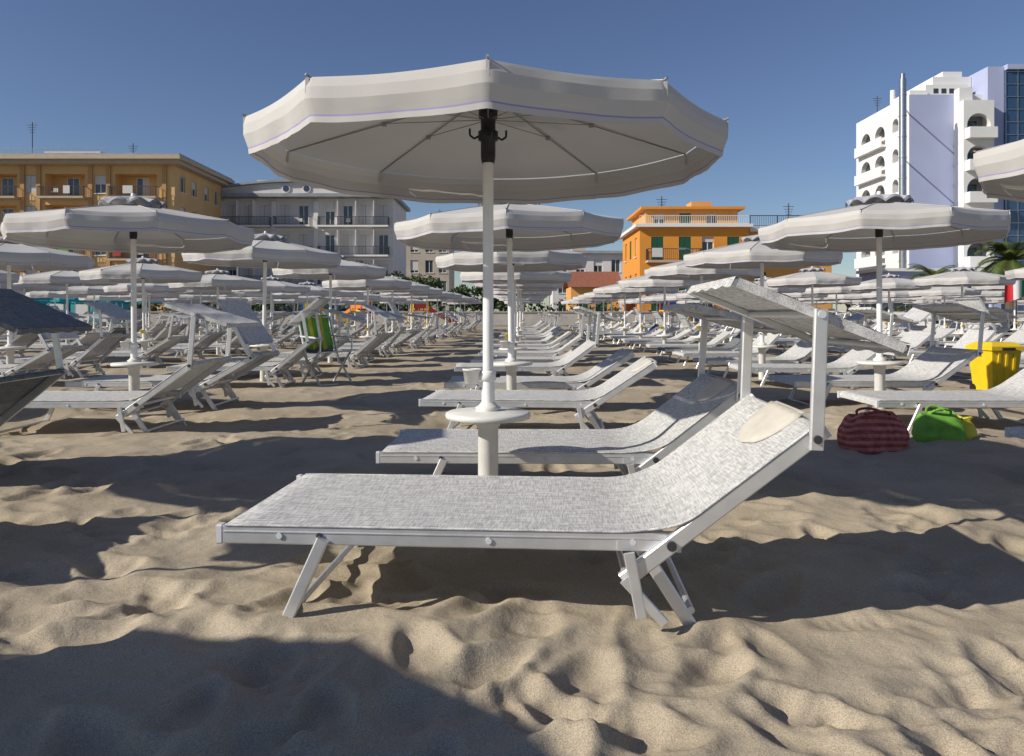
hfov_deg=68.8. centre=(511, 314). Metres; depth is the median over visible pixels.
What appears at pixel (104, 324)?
sun lounger
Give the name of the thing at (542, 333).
sun lounger
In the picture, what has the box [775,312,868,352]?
sun lounger
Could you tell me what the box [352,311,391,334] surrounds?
sun lounger
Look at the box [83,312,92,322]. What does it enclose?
sun lounger
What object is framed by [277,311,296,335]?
sun lounger
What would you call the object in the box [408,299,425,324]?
beach umbrella
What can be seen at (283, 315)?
sun lounger
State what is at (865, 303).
beach umbrella
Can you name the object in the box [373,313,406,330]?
sun lounger
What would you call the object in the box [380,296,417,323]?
beach umbrella
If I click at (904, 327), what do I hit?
sun lounger
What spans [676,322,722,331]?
sun lounger
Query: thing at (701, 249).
railing
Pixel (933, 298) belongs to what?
beach umbrella
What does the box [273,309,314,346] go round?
sun lounger
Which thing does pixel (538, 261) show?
beach umbrella
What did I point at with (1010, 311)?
sun lounger
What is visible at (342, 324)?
sun lounger
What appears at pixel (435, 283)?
tree
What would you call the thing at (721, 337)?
sun lounger
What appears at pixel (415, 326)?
sun lounger
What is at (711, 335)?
sun lounger
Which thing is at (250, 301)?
beach umbrella
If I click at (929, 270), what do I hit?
palm tree
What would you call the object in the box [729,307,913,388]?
sun lounger
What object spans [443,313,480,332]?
sun lounger
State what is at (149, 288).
beach umbrella
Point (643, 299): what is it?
beach umbrella
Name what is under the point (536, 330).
sun lounger
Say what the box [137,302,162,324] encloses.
beach umbrella
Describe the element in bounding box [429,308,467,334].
sun lounger
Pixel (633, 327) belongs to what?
sun lounger
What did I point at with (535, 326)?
promenade
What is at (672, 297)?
beach umbrella
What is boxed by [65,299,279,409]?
sun lounger
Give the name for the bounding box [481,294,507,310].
tree
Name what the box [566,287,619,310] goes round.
wall orange
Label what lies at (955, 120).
lavender hotel tower
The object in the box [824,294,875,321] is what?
beach umbrella
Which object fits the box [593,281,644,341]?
beach umbrella
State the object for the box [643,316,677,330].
sun lounger
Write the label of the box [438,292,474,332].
beach umbrella
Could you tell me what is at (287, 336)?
sun lounger
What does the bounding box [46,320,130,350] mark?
sun lounger
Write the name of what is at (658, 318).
sun lounger
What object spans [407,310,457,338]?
sun lounger
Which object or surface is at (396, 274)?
tree
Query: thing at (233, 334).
sun lounger
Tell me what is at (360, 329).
sun lounger
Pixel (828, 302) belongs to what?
beach umbrella
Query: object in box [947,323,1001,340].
sun lounger
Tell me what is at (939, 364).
sun lounger
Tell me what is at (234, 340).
sun lounger
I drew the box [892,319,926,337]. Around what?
sun lounger
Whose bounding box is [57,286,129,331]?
beach umbrella
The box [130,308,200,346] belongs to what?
sun lounger
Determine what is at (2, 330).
sun lounger
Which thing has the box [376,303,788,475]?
sun lounger
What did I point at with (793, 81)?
sky
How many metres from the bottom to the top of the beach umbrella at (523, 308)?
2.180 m
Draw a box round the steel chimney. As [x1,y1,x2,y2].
[898,73,909,267]
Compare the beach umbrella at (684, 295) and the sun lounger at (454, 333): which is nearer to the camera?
the beach umbrella at (684, 295)
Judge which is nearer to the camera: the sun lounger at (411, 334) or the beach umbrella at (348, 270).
the beach umbrella at (348, 270)
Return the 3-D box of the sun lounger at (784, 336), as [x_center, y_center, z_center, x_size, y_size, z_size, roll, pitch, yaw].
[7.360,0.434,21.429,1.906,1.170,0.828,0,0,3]
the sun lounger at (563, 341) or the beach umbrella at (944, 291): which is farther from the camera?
the beach umbrella at (944, 291)
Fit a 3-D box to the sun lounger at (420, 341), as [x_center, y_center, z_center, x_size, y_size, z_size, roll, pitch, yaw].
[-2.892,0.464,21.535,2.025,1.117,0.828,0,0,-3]
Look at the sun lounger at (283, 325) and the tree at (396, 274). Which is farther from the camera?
the tree at (396, 274)
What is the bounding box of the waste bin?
[965,342,1023,389]
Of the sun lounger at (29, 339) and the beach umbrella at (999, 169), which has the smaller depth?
the beach umbrella at (999, 169)
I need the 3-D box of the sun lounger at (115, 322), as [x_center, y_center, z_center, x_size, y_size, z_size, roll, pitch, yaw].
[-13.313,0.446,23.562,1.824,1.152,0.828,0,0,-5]
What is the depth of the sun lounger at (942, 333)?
19.87 m
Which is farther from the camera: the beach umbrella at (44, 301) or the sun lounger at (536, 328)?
the beach umbrella at (44, 301)
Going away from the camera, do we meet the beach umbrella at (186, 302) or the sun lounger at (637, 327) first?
the sun lounger at (637, 327)
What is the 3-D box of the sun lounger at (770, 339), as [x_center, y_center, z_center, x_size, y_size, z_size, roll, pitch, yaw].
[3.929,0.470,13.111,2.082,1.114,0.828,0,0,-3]
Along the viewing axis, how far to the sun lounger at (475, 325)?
42.45 m
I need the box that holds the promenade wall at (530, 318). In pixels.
[129,311,1023,324]
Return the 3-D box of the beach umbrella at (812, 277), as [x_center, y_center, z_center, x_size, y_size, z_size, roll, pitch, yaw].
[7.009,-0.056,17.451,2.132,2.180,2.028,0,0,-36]
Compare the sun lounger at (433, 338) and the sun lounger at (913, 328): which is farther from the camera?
the sun lounger at (433, 338)
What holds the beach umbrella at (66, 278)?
on the sand ground
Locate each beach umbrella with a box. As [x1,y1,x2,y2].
[0,193,253,416]
[0,236,94,374]
[0,270,19,283]
[0,273,65,294]
[13,270,117,343]
[25,291,86,305]
[26,291,52,299]
[35,300,70,305]
[47,303,83,308]
[50,298,99,313]
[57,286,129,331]
[79,256,201,360]
[79,295,130,330]
[99,300,138,325]
[103,283,186,346]
[118,293,179,336]
[125,298,173,325]
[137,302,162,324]
[162,301,205,323]
[164,294,216,303]
[168,268,262,354]
[168,290,234,339]
[182,231,340,380]
[202,296,247,331]
[211,292,269,300]
[232,275,309,342]
[242,54,728,475]
[243,297,269,306]
[246,293,298,336]
[255,299,291,323]
[272,255,385,362]
[274,281,339,306]
[274,296,316,333]
[289,301,310,311]
[306,290,363,338]
[322,276,411,353]
[327,299,354,323]
[332,292,380,329]
[333,301,366,328]
[349,292,394,334]
[356,275,429,346]
[369,296,406,322]
[380,282,442,342]
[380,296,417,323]
[394,203,623,407]
[399,287,454,338]
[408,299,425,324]
[423,296,467,334]
[433,288,461,336]
[435,250,586,357]
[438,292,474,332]
[442,295,478,330]
[447,301,481,325]
[460,271,571,356]
[474,283,563,343]
[493,288,557,340]
[493,291,551,329]
[493,295,546,327]
[497,297,545,326]
[499,299,543,324]
[504,301,540,320]
[504,301,542,326]
[564,300,600,323]
[569,299,608,324]
[573,296,617,321]
[578,294,607,335]
[584,292,638,332]
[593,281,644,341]
[603,284,678,346]
[618,298,637,323]
[619,275,711,352]
[626,295,661,330]
[636,293,677,327]
[644,261,759,347]
[646,293,684,328]
[660,290,703,336]
[676,301,710,325]
[677,292,719,328]
[683,235,842,379]
[688,300,708,305]
[754,276,805,292]
[758,191,1010,408]
[766,266,861,335]
[783,292,827,337]
[796,298,839,306]
[803,286,871,314]
[814,301,849,308]
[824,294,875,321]
[838,300,873,324]
[848,273,930,335]
[852,302,882,306]
[860,290,921,327]
[867,298,915,325]
[874,301,912,322]
[903,302,940,303]
[905,300,940,321]
[906,296,955,303]
[908,286,981,340]
[912,265,1015,337]
[935,301,959,322]
[941,298,987,330]
[952,290,1004,328]
[971,286,1022,332]
[973,139,1023,201]
[985,300,1017,306]
[986,296,1023,326]
[1005,268,1023,280]
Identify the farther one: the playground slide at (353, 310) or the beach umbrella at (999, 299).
the playground slide at (353, 310)
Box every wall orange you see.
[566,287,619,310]
[623,206,748,310]
[632,202,831,310]
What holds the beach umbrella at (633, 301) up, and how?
on the sand ground
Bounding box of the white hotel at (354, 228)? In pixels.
[220,179,409,310]
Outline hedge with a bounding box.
[129,295,912,310]
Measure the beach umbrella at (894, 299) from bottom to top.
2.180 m
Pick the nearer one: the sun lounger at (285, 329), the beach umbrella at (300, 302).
the sun lounger at (285, 329)
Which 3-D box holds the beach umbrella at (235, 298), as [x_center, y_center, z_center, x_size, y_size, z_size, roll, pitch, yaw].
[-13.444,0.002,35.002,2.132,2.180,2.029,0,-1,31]
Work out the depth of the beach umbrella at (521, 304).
31.30 m
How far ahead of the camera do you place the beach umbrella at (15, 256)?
10.24 m
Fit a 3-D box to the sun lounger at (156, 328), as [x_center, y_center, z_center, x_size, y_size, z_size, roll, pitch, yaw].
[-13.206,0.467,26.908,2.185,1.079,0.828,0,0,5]
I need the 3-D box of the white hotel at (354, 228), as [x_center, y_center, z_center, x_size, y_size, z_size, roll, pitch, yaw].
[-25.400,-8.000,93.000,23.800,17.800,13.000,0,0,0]
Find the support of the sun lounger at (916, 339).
on the sand ground
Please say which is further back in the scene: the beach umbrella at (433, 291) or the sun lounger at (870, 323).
the sun lounger at (870, 323)
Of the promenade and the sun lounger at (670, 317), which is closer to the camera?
the sun lounger at (670, 317)
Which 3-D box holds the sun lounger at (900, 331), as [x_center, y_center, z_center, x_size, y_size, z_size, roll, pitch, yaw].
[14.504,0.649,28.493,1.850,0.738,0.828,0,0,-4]
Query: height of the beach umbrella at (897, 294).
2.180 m
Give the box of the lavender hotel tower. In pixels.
[854,64,1023,310]
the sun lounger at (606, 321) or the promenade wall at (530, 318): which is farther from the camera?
the promenade wall at (530, 318)
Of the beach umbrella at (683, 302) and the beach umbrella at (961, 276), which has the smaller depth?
the beach umbrella at (961, 276)
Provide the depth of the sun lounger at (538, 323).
41.29 m
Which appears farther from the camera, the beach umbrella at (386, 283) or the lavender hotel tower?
the lavender hotel tower
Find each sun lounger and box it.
[0,289,92,426]
[0,301,140,377]
[0,302,259,433]
[0,306,84,376]
[0,327,6,335]
[0,333,39,357]
[0,337,32,348]
[19,314,112,355]
[39,311,85,343]
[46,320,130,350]
[61,313,123,340]
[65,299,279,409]
[70,313,200,367]
[82,309,147,337]
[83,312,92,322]
[84,310,130,333]
[92,311,108,332]
[117,319,225,361]
[118,312,184,348]
[128,315,170,338]
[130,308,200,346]
[151,310,186,336]
[151,311,168,326]
[160,319,209,333]
[166,297,330,387]
[173,311,261,357]
[173,325,227,337]
[182,324,220,333]
[194,312,294,353]
[195,330,235,340]
[216,276,910,626]
[225,309,269,333]
[230,309,365,377]
[234,314,287,336]
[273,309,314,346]
[273,314,299,348]
[276,311,337,343]
[277,305,397,368]
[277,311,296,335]
[277,316,293,328]
[287,312,299,333]
[294,310,406,362]
[295,315,343,341]
[333,302,406,357]
[337,312,366,338]
[337,314,379,335]
[341,312,356,329]
[343,310,366,329]
[346,314,431,353]
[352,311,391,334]
[353,318,389,335]
[364,312,444,348]
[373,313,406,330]
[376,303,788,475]
[389,312,419,331]
[389,312,446,345]
[396,312,425,328]
[399,323,447,343]
[401,314,456,342]
[405,310,455,339]
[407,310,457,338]
[419,356,657,428]
[420,311,465,336]
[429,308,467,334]
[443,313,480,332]
[444,348,634,400]
[452,313,471,335]
[454,306,619,389]
[459,314,482,330]
[466,311,479,331]
[470,315,596,375]
[478,309,593,356]
[480,333,575,356]
[493,329,564,343]
[493,331,570,346]
[497,327,561,341]
[499,314,566,339]
[501,312,554,339]
[502,324,548,332]
[504,312,561,341]
[507,322,546,329]
[516,313,547,326]
[522,312,551,331]
[573,312,609,331]
[578,313,618,332]
[583,312,620,328]
[583,315,623,332]
[584,312,626,335]
[586,310,633,334]
[595,307,644,339]
[595,313,650,337]
[604,310,663,341]
[607,311,667,343]
[613,313,688,345]
[621,313,693,348]
[630,315,709,352]
[642,312,671,330]
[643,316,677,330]
[646,326,735,355]
[657,307,757,362]
[672,318,784,367]
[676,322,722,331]
[679,319,699,334]
[690,312,733,336]
[693,319,846,377]
[707,334,737,340]
[708,328,740,339]
[716,322,780,342]
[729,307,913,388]
[732,335,791,346]
[753,311,838,340]
[769,303,1007,408]
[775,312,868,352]
[796,312,905,346]
[827,303,939,360]
[837,369,1023,432]
[838,311,849,316]
[850,311,870,327]
[867,317,874,325]
[872,321,887,330]
[883,297,997,367]
[885,311,918,330]
[892,315,940,334]
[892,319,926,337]
[892,322,918,335]
[895,316,957,348]
[925,307,1017,348]
[935,316,952,329]
[939,321,968,340]
[945,317,1023,352]
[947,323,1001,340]
[953,352,1023,378]
[964,309,1013,332]
[1004,324,1023,336]
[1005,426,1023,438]
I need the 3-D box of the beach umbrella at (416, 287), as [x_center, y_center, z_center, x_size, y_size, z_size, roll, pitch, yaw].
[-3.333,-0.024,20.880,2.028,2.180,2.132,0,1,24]
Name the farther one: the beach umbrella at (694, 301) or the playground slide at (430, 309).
the playground slide at (430, 309)
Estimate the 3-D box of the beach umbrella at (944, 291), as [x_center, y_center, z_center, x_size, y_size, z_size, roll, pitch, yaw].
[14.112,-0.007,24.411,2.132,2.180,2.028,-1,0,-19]
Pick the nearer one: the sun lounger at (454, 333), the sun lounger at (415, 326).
the sun lounger at (454, 333)
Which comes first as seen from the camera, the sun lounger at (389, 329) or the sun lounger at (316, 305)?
the sun lounger at (316, 305)
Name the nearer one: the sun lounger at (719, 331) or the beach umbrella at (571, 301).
the sun lounger at (719, 331)
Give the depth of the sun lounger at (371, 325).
30.35 m
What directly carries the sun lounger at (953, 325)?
on the sand ground
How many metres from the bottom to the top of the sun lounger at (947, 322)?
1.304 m
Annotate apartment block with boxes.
[406,209,453,310]
[549,248,622,310]
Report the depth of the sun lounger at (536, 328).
33.53 m
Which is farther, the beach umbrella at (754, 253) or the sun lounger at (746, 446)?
the beach umbrella at (754, 253)
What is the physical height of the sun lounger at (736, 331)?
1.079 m
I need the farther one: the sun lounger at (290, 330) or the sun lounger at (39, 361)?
the sun lounger at (290, 330)
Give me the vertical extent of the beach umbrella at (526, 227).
2.180 m
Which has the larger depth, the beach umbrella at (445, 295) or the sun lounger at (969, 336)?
the beach umbrella at (445, 295)
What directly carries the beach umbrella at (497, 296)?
on the sand ground
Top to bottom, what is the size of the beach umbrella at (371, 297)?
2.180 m
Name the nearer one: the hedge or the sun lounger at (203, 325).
the sun lounger at (203, 325)
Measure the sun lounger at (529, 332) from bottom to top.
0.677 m
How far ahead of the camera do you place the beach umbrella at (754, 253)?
9.88 m
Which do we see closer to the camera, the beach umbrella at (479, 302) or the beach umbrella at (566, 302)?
the beach umbrella at (566, 302)
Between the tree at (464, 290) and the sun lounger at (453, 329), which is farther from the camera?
the tree at (464, 290)
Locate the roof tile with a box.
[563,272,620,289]
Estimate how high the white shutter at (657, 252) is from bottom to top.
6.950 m
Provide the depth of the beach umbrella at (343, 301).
41.43 m
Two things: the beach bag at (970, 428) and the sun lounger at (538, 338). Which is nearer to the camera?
the beach bag at (970, 428)
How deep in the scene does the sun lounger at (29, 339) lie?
14.60 m
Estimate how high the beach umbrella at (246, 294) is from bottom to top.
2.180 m
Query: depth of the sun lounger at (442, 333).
26.73 m
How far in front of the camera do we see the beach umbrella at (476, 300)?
41.88 m
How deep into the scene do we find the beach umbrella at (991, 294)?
27.14 m
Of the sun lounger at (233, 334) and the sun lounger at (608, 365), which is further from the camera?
the sun lounger at (233, 334)
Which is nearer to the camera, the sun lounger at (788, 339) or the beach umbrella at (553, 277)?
the beach umbrella at (553, 277)
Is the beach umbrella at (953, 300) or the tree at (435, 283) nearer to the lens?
the beach umbrella at (953, 300)
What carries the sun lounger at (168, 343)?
on the sand ground
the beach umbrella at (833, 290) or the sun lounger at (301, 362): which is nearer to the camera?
the sun lounger at (301, 362)
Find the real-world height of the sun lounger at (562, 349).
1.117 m
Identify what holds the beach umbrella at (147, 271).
on the sand ground
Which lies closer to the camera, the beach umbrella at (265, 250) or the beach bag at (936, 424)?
the beach bag at (936, 424)
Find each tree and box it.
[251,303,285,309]
[374,271,415,306]
[410,274,446,304]
[448,284,482,310]
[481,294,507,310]
[905,264,955,320]
[969,241,1023,336]
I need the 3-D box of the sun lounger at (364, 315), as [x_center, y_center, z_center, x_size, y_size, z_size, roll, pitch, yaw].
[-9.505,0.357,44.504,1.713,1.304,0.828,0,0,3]
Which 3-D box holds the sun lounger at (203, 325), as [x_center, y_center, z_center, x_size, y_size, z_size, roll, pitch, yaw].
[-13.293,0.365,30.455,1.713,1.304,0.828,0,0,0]
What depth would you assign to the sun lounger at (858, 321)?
24.98 m
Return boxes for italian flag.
[1004,280,1023,302]
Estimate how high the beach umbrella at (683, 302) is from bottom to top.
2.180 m
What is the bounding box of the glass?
[655,213,714,307]
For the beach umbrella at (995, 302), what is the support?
on the sand ground
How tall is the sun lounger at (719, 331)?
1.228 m
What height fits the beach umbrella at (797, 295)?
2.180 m
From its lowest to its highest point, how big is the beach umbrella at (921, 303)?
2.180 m
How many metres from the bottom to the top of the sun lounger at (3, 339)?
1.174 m
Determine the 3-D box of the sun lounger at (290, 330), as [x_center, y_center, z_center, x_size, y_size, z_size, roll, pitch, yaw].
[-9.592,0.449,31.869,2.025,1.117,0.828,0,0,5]
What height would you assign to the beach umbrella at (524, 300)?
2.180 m
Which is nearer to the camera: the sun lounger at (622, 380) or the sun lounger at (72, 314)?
the sun lounger at (622, 380)
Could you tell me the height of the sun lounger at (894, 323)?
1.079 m
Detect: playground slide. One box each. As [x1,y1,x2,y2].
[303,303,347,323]
[332,301,372,325]
[405,301,457,326]
[659,292,698,326]
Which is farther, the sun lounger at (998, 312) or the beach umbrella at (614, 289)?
the beach umbrella at (614, 289)
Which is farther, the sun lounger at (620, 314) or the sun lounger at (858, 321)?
the sun lounger at (620, 314)
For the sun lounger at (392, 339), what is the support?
on the sand ground
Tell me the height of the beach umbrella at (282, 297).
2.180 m
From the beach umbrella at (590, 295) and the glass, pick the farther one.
the glass
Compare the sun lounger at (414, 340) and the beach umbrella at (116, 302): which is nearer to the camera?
the sun lounger at (414, 340)
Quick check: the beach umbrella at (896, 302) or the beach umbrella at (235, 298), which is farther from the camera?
the beach umbrella at (896, 302)
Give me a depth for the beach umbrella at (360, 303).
45.49 m
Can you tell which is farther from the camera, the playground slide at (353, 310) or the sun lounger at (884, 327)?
the playground slide at (353, 310)
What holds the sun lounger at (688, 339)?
on the sand ground
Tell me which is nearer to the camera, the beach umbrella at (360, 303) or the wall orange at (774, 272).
the beach umbrella at (360, 303)
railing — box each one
[624,214,748,307]
[646,196,799,295]
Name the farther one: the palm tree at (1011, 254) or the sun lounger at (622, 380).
the palm tree at (1011, 254)
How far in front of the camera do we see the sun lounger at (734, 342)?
14.42 m
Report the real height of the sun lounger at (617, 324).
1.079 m
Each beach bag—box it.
[837,407,909,454]
[911,405,965,441]
[957,415,977,440]
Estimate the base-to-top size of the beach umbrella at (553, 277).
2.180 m
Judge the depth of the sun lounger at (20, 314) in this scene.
4.23 m
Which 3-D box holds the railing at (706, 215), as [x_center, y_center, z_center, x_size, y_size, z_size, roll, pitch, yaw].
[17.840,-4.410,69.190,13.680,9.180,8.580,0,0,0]
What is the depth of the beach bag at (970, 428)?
5.35 m
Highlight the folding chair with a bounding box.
[298,314,353,385]
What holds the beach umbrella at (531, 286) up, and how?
on the sand ground
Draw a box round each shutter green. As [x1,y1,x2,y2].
[577,302,606,310]
[630,214,809,310]
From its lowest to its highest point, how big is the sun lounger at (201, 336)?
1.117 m
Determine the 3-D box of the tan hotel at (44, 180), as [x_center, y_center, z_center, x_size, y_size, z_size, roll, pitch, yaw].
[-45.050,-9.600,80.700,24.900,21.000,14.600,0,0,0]
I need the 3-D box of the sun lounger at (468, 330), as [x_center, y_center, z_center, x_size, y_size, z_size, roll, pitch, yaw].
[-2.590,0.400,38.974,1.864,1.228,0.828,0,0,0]
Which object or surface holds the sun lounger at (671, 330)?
on the sand ground
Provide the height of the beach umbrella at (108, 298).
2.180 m
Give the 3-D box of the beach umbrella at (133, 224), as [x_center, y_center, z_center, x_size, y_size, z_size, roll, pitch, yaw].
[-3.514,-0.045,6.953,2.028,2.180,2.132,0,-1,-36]
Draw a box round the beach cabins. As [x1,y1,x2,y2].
[45,304,128,325]
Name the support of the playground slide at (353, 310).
on the sand ground
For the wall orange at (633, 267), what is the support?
on the sand ground
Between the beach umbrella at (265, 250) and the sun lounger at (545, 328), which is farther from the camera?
the sun lounger at (545, 328)
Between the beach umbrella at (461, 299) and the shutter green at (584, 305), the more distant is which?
the shutter green at (584, 305)
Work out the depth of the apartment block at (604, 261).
110.00 m
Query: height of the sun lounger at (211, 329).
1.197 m
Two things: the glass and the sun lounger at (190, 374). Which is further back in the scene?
the glass
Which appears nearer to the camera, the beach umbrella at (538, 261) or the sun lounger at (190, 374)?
the sun lounger at (190, 374)
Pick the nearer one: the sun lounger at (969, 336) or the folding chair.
the folding chair
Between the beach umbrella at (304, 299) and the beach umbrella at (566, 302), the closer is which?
the beach umbrella at (304, 299)
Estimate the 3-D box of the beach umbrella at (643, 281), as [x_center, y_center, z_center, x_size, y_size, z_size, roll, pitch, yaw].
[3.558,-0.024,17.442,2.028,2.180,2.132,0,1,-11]
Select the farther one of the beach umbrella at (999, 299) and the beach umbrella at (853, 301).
the beach umbrella at (853, 301)
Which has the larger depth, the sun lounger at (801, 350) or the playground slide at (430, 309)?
the playground slide at (430, 309)
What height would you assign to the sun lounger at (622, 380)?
0.676 m
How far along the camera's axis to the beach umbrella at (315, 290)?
24.09 m
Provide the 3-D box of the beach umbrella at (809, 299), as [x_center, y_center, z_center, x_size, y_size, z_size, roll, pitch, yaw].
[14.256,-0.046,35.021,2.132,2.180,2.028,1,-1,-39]
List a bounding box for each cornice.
[619,224,763,238]
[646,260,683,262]
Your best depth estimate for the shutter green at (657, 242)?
65.04 m
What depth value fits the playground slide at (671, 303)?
52.34 m
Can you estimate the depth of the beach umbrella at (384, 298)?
34.44 m
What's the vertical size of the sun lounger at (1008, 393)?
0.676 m
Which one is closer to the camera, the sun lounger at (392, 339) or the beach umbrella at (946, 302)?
the sun lounger at (392, 339)
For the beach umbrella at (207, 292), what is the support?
on the sand ground
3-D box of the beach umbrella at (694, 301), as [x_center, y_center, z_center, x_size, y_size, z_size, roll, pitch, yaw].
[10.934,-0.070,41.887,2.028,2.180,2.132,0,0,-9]
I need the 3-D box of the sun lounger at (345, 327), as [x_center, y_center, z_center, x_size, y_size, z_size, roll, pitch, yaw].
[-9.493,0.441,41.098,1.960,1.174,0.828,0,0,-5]
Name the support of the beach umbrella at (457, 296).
on the sand ground
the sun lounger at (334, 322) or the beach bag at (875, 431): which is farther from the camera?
the sun lounger at (334, 322)
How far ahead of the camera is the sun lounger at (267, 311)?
27.16 m
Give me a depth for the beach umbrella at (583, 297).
31.42 m
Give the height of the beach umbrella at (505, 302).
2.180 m
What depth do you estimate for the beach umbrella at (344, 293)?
27.53 m
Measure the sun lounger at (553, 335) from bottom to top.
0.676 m
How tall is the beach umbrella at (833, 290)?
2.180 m
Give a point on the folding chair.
(325, 345)
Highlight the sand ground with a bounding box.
[0,327,1023,755]
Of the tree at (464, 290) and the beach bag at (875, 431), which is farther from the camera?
the tree at (464, 290)
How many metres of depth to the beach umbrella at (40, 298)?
31.47 m
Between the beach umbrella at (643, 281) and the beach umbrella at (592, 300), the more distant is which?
the beach umbrella at (592, 300)
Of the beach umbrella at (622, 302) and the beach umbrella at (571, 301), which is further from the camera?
the beach umbrella at (622, 302)
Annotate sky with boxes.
[0,0,1023,310]
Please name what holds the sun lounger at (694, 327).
on the sand ground
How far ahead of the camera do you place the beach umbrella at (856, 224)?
6.80 m
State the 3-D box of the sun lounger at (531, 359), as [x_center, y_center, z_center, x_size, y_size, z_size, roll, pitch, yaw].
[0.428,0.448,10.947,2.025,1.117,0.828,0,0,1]
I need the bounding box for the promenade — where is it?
[207,325,950,326]
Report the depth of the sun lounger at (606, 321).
38.61 m
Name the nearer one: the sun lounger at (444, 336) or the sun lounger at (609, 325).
the sun lounger at (444, 336)
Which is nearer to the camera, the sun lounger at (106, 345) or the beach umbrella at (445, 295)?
the sun lounger at (106, 345)
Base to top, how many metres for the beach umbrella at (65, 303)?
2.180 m
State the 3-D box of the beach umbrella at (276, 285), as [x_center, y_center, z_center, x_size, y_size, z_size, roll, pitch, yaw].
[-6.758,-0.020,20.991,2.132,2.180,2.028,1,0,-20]
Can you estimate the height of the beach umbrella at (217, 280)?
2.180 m
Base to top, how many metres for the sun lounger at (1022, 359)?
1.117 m
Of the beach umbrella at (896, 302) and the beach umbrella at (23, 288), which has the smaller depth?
the beach umbrella at (23, 288)
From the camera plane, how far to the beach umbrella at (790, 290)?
20.04 m
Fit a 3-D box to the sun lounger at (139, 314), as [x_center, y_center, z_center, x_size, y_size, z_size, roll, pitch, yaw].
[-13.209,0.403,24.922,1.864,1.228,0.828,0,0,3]
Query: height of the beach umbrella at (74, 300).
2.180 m
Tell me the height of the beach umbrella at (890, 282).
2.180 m
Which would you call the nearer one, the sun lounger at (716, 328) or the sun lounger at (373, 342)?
the sun lounger at (373, 342)
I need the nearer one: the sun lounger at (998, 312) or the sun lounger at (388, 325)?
the sun lounger at (998, 312)
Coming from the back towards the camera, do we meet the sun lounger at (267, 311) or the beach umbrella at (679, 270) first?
the sun lounger at (267, 311)
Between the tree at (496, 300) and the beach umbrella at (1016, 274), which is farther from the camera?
the tree at (496, 300)
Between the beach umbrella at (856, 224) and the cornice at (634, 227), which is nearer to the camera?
the beach umbrella at (856, 224)
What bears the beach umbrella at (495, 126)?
on the sand ground
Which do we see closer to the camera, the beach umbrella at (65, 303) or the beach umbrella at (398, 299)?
the beach umbrella at (398, 299)
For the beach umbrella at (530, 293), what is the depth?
23.95 m
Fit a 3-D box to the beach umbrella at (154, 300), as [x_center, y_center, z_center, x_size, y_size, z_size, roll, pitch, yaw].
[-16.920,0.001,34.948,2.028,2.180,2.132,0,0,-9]
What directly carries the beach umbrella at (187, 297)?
on the sand ground
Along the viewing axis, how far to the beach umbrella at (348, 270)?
13.68 m
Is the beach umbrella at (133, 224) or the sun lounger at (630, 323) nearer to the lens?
the beach umbrella at (133, 224)
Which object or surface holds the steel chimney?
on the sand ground
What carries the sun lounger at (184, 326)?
on the sand ground
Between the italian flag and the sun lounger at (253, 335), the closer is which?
the sun lounger at (253, 335)
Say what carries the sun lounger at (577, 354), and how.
on the sand ground
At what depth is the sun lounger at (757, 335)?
23.15 m
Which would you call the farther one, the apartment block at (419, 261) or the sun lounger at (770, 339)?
the apartment block at (419, 261)
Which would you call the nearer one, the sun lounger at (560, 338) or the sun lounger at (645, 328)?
the sun lounger at (560, 338)
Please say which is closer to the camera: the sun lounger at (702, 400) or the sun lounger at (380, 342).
the sun lounger at (702, 400)
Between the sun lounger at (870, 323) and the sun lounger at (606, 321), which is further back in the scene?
the sun lounger at (606, 321)
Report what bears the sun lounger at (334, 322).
on the sand ground
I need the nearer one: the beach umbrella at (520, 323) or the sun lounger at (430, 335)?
the beach umbrella at (520, 323)
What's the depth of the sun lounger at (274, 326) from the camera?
28.55 m
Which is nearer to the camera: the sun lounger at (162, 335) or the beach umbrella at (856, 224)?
the beach umbrella at (856, 224)
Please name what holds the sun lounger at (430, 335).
on the sand ground
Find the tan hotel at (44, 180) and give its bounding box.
[0,122,234,310]
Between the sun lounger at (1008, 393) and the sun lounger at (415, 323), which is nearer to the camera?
the sun lounger at (1008, 393)
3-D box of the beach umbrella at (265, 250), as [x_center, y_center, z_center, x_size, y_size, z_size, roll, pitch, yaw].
[-3.437,-0.076,10.386,2.132,2.180,2.028,1,0,44]
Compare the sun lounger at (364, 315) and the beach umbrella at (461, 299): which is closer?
the beach umbrella at (461, 299)
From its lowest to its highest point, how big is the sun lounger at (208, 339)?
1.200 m
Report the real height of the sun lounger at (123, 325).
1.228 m
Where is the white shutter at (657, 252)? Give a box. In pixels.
[636,216,712,280]
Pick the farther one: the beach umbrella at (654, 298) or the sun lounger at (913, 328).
the beach umbrella at (654, 298)
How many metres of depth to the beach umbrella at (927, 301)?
37.81 m
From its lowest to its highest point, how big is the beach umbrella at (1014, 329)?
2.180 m
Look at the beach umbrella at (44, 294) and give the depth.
27.11 m
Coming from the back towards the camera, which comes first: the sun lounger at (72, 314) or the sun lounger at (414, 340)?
the sun lounger at (72, 314)
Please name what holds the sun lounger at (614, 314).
on the sand ground
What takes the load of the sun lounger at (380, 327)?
on the sand ground

